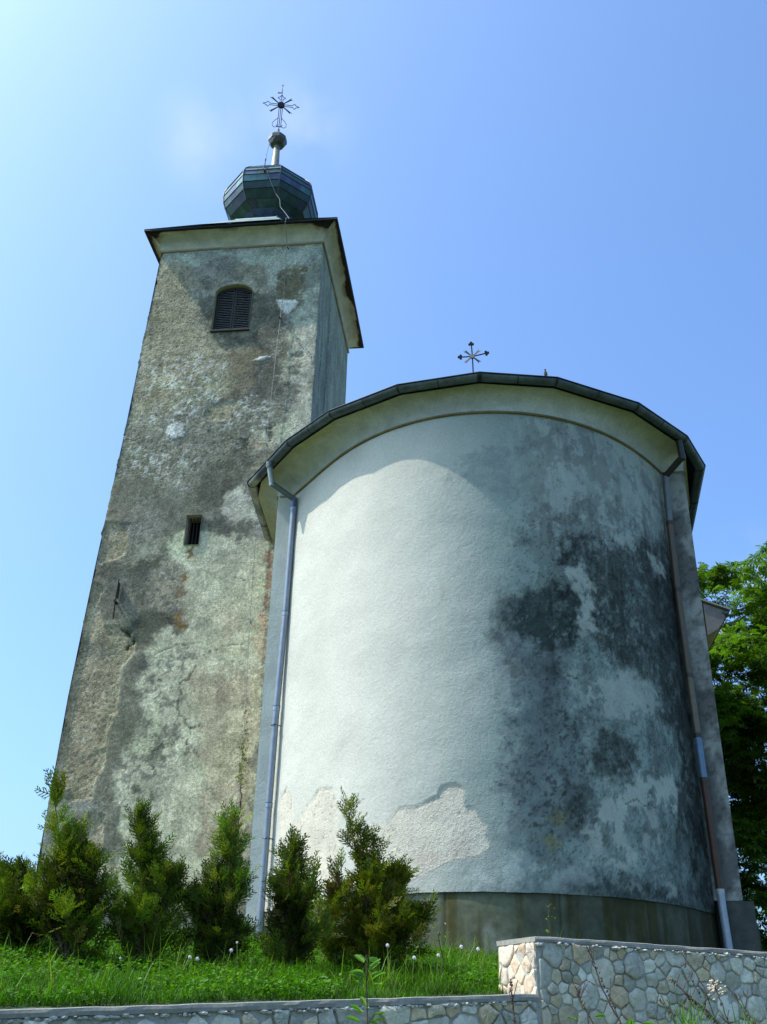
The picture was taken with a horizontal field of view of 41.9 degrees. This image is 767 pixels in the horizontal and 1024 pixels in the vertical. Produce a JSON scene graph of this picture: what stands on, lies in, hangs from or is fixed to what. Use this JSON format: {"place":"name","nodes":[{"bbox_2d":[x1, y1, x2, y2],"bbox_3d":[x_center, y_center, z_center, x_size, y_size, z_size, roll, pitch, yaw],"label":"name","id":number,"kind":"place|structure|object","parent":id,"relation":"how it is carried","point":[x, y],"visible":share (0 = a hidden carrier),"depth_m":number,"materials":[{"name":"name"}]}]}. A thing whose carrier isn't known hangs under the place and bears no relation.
{"place":"outdoors","nodes":[
{"label":"outdoors","id":0,"kind":"place"},
{"bbox_2d":[0,914,579,1015],"bbox_3d":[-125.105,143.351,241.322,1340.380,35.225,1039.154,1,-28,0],"label":"grass bank","id":1,"kind":"structure","parent":0,"point":[104,1004],"depth_m":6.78,"materials":[{"name":"plant"}]},
{"bbox_2d":[0,851,49,952],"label":"thuja shrub","id":2,"kind":"object","parent":1,"relation":"on","point":[14,902],"visible":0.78,"depth_m":8.16,"materials":[{"name":"green plant"}]},
{"bbox_2d":[20,766,129,965],"bbox_3d":[-2.559,2.879,8.197,0.941,1.562,0.783,-17,-33,31],"label":"thuja shrub","id":3,"kind":"object","parent":1,"relation":"on","point":[73,893],"visible":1,"depth_m":8.04,"materials":[{"name":"green plant"}]},
{"bbox_2d":[100,797,203,963],"bbox_3d":[-1.925,3.088,8.359,0.812,1.359,0.711,18,-32,-29],"label":"thuja shrub","id":4,"kind":"object","parent":1,"relation":"on","point":[157,893],"visible":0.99,"depth_m":8.20,"materials":[{"name":"green plant"}]},
{"bbox_2d":[37,85,363,932],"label":"bell tower","id":5,"kind":"structure","parent":1,"relation":"on","point":[165,687],"depth_m":19.31,"materials":[{"name":"paint"}]},
{"bbox_2d":[183,514,202,544],"bbox_3d":[-3.620,0.413,19.249,0.300,0.640,0.345,-2,-28,6],"label":"slot window","id":6,"kind":"structure","parent":5,"relation":"in","point":[195,529],"depth_m":19.35,"materials":[{"name":"paint"}]},
{"bbox_2d":[210,284,252,332],"bbox_3d":[-3.259,-4.375,21.780,0.850,1.277,0.290,-2,-28,6],"label":"bell window","id":7,"kind":"structure","parent":5,"relation":"in","point":[232,311],"depth_m":21.88,"materials":[{"name":"paint"}]},
{"bbox_2d":[234,710,251,867],"bbox_3d":[-2.384,4.920,16.376,0.252,3.491,0.097,-2,-28,6],"label":"dead vine","id":8,"kind":"object","parent":5,"relation":"attached to","point":[240,768],"visible":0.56,"depth_m":16.73,"materials":[{"name":"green plant"}]},
{"bbox_2d":[236,130,288,838],"bbox_3d":[-2.768,-2.058,21.198,0.557,19.902,2.563,13,-30,-20],"label":"lightning conductor","id":9,"kind":"object","parent":5,"relation":"attached to","point":[264,169],"visible":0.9,"depth_m":20.16,"materials":[{"name":"metal"}]},
{"bbox_2d":[179,799,263,964],"bbox_3d":[-1.362,3.158,8.502,0.714,1.406,0.682,1,-28,0],"label":"thuja shrub","id":10,"kind":"object","parent":1,"relation":"on","point":[215,908],"visible":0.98,"depth_m":8.33,"materials":[{"name":"green plant"}]},
{"bbox_2d":[249,823,345,968],"bbox_3d":[-0.719,3.280,8.512,0.824,1.241,0.670,1,-28,0],"label":"thuja shrub","id":11,"kind":"object","parent":1,"relation":"on","point":[292,931],"visible":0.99,"depth_m":8.41,"materials":[{"name":"green plant"}]},
{"bbox_2d":[312,848,369,965],"bbox_3d":[-0.387,3.534,8.915,0.671,1.101,0.867,1,-28,0],"label":"thuja shrub","id":12,"kind":"object","parent":1,"relation":"on","point":[333,946],"visible":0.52,"depth_m":8.79,"materials":[{"name":"green plant"}]},
{"bbox_2d":[327,785,441,975],"bbox_3d":[-0.009,3.244,8.731,1.019,1.691,0.754,-14,-32,27],"label":"thuja shrub","id":13,"kind":"object","parent":1,"relation":"on","point":[382,915],"visible":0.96,"depth_m":8.60,"materials":[{"name":"green plant"}]},
{"bbox_2d":[431,922,447,975],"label":"wild weed","id":14,"kind":"object","parent":1,"relation":"on","point":[439,934],"visible":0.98,"depth_m":8.21,"materials":[{"name":"green plant"}]},
{"bbox_2d":[458,945,462,980],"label":"dandelion","id":15,"kind":"object","parent":1,"relation":"on","point":[461,946],"visible":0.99,"depth_m":7.85,"materials":[{"name":"green plant"}]},
{"bbox_2d":[476,947,482,983],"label":"dandelion","id":16,"kind":"object","parent":1,"relation":"on","point":[479,960],"visible":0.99,"depth_m":7.84,"materials":[{"name":"green plant"}]},
{"bbox_2d":[245,342,761,958],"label":"church","id":17,"kind":"structure","parent":1,"relation":"on","point":[495,622],"depth_m":13.25,"materials":[{"name":"paint"}]},
{"bbox_2d":[545,904,555,936],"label":"wild weed","id":18,"kind":"object","parent":1,"relation":"on","point":[546,930],"visible":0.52,"depth_m":10.24,"materials":[{"name":"green plant"}]},
{"bbox_2d":[697,541,766,951],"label":"chestnut tree","id":19,"kind":"object","parent":1,"relation":"on","point":[742,719],"visible":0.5,"depth_m":24.28,"materials":[{"name":"green plant"}]},
{"bbox_2d":[0,0,766,933],"label":"sky","id":20,"kind":"structure","parent":0,"point":[573,190],"materials":[{"name":"blue"}]},
{"label":"lane","id":21,"kind":"structure","parent":0,"visible":0},
{"bbox_2d":[345,954,385,1023],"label":"sapling","id":22,"kind":"object","parent":21,"relation":"on","point":[356,973],"visible":1,"depth_m":4.71,"materials":[{"name":"green plant"}]},
{"bbox_2d":[0,936,766,1023],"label":"stone wall","id":23,"kind":"structure","parent":21,"relation":"on","point":[546,972],"depth_m":7.38,"materials":[{"name":"stone"}]},
{"bbox_2d":[509,978,517,1023],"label":"dry stalk","id":24,"kind":"object","parent":21,"relation":"on","point":[512,995],"visible":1,"depth_m":5.37,"materials":[{"name":"brown plant"}]},
{"bbox_2d":[573,979,593,1023],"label":"dry stalk","id":25,"kind":"object","parent":21,"relation":"on","point":[580,997],"visible":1,"depth_m":5.32,"materials":[{"name":"brown plant"}]},
{"bbox_2d":[567,1014,605,1019],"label":"leafy weed","id":26,"kind":"object","parent":21,"relation":"on","point":[600,1015],"visible":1,"depth_m":5.14,"materials":[{"name":"green plant"}]},
{"bbox_2d":[586,945,621,1023],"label":"dry stalk","id":27,"kind":"object","parent":21,"relation":"on","point":[601,986],"visible":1,"depth_m":5.32,"materials":[{"name":"brown plant"}]},
{"bbox_2d":[626,1019,653,1023],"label":"leafy weed","id":28,"kind":"object","parent":21,"relation":"on","point":[630,1021],"visible":1,"depth_m":5.00,"materials":[{"name":"green plant"}]},
{"bbox_2d":[659,995,680,1023],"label":"dry stalk","id":29,"kind":"object","parent":21,"relation":"on","point":[663,1003],"visible":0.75,"depth_m":5.21,"materials":[{"name":"brown plant"}]},
{"bbox_2d":[644,984,725,1023],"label":"grass tuft","id":30,"kind":"object","parent":21,"relation":"on","point":[682,1018],"visible":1,"depth_m":5.09,"materials":[{"name":"green plant"}]},
{"bbox_2d":[669,969,718,1023],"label":"dry stalk","id":31,"kind":"object","parent":21,"relation":"on","point":[695,1002],"visible":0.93,"depth_m":5.20,"materials":[{"name":"brown plant"}]},
{"bbox_2d":[677,948,715,1017],"bbox_3d":[1.643,3.233,4.846,0.199,2.073,0.024,-3,-28,8],"label":"dry stalk","id":32,"kind":"object","parent":21,"relation":"on","point":[699,989],"visible":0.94,"depth_m":5.23,"materials":[{"name":"brown plant"}]},
{"bbox_2d":[707,979,729,1023],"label":"dry stalk","id":33,"kind":"object","parent":21,"relation":"on","point":[713,988],"visible":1,"depth_m":5.17,"materials":[{"name":"beige plant"}]},
{"bbox_2d":[699,998,765,1023],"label":"grass tuft","id":34,"kind":"object","parent":21,"relation":"on","point":[745,1021],"visible":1,"depth_m":5.05,"materials":[{"name":"green plant"}]},
{"bbox_2d":[723,983,755,1023],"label":"dry stalk","id":35,"kind":"object","parent":21,"relation":"on","point":[747,1014],"visible":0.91,"depth_m":5.15,"materials":[{"name":"brown plant"}]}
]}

